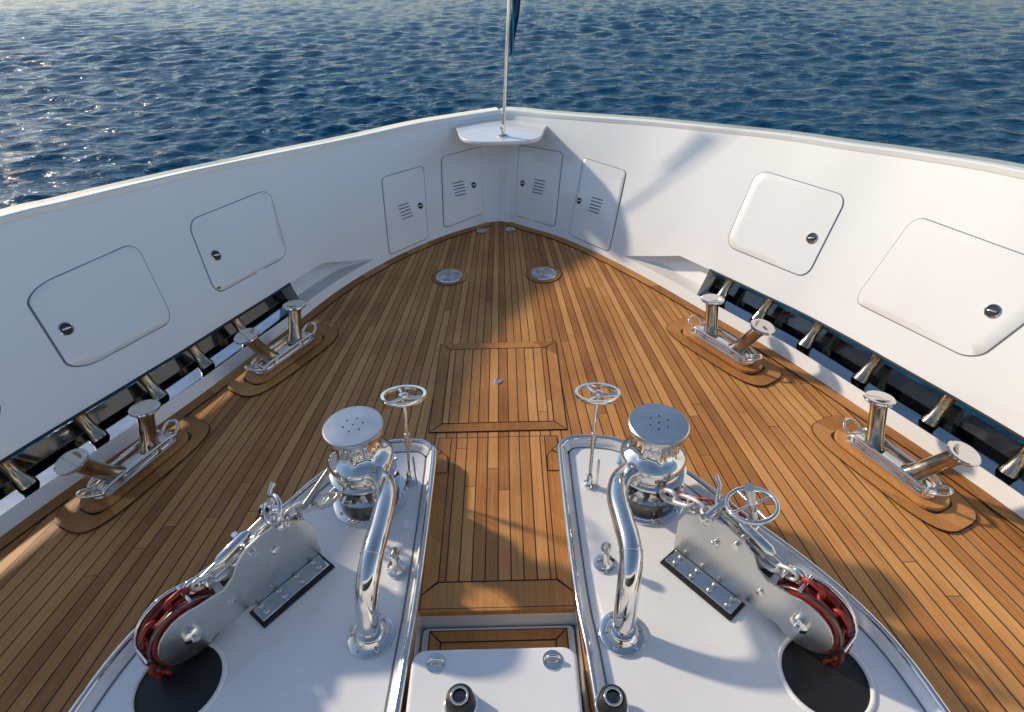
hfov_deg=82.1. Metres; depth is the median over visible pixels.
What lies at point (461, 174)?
locker door
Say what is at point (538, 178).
locker door
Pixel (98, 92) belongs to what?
sea
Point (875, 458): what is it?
mooring bollard
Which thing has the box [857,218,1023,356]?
bulwark hatch
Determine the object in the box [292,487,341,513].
anchor chain
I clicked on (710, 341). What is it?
mooring bollard
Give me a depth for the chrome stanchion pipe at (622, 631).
2.90 m
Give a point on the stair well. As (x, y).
(501, 631)
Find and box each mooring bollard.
[54,399,209,533]
[227,300,338,396]
[666,294,781,386]
[812,390,981,532]
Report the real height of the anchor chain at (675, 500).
0.218 m
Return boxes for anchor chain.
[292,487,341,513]
[659,485,697,507]
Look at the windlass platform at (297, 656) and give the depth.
2.91 m
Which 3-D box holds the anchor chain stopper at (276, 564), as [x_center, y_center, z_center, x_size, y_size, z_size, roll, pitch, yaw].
[-1.337,1.125,3.059,0.335,0.746,1.178,25,44,30]
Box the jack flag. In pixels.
[510,0,520,72]
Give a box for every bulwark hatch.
[27,246,169,366]
[190,191,285,291]
[728,172,843,275]
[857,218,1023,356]
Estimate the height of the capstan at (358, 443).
0.623 m
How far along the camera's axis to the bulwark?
4.67 m
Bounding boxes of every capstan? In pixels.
[322,406,407,527]
[616,403,689,525]
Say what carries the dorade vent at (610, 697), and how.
on the windlass platform at (697, 653)
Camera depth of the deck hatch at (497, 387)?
4.65 m
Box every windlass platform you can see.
[68,438,448,711]
[547,434,950,711]
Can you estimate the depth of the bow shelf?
6.57 m
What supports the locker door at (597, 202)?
attached to the bulwark
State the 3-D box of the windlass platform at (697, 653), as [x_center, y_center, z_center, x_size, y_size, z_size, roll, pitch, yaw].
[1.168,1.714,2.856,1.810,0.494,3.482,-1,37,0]
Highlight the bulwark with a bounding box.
[0,107,1023,536]
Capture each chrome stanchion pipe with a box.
[347,466,408,659]
[593,462,645,656]
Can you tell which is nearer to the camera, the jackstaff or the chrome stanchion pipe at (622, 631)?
the chrome stanchion pipe at (622, 631)
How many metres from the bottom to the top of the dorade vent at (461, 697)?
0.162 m
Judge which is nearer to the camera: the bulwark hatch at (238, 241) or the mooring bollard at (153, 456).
the mooring bollard at (153, 456)
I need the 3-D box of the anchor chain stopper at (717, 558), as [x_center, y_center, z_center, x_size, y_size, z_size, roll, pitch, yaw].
[1.242,1.027,2.976,0.417,0.914,1.041,-27,44,-31]
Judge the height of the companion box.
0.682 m
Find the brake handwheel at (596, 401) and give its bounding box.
[574,382,620,489]
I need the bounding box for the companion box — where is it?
[406,647,582,711]
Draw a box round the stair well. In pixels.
[413,607,586,711]
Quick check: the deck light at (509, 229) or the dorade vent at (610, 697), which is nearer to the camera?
the dorade vent at (610, 697)
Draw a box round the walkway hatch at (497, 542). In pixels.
[419,435,574,615]
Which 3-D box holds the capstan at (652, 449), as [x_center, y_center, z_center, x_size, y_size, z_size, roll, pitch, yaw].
[0.833,0.621,3.491,0.470,0.623,0.470,-1,37,0]
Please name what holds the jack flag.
attached to the jackstaff
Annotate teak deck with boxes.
[0,221,1023,711]
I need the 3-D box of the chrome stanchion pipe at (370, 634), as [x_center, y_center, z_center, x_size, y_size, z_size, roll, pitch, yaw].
[-0.713,1.015,3.123,0.265,0.489,0.946,-1,37,0]
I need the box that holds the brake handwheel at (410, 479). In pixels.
[380,385,426,486]
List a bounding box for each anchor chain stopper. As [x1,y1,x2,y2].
[132,469,334,678]
[660,474,858,666]
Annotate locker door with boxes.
[382,166,427,253]
[441,147,482,226]
[516,145,562,226]
[569,158,625,250]
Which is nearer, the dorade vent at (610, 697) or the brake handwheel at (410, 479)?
the dorade vent at (610, 697)
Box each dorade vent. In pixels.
[444,683,477,711]
[594,684,628,711]
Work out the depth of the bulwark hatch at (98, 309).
4.13 m
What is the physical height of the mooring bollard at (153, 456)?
0.394 m
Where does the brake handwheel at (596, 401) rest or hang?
on the windlass platform at (697, 653)
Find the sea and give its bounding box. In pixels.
[0,0,1023,458]
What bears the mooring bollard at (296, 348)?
on the teak deck
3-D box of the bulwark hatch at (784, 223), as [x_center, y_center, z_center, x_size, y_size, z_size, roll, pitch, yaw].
[2.288,-1.137,4.993,0.317,0.654,0.881,-22,42,-26]
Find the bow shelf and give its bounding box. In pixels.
[454,119,546,144]
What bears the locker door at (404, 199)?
attached to the bulwark
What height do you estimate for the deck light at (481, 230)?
0.008 m
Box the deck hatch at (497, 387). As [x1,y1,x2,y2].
[428,341,567,432]
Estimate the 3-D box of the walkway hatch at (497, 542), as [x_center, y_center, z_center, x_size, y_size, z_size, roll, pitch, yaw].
[-0.090,0.991,3.708,0.850,0.043,1.325,-1,37,0]
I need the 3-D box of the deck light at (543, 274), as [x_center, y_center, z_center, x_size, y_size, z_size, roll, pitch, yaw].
[0.328,-0.859,6.133,0.375,0.011,0.375,-1,37,0]
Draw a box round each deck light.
[431,268,466,285]
[477,228,486,232]
[505,227,514,231]
[526,265,560,282]
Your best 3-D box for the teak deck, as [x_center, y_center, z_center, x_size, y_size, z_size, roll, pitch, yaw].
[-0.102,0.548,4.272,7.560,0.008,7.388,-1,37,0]
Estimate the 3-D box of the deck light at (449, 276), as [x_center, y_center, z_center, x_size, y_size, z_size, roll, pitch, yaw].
[-0.651,-0.830,6.122,0.375,0.011,0.375,-1,37,0]
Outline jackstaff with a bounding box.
[497,0,510,137]

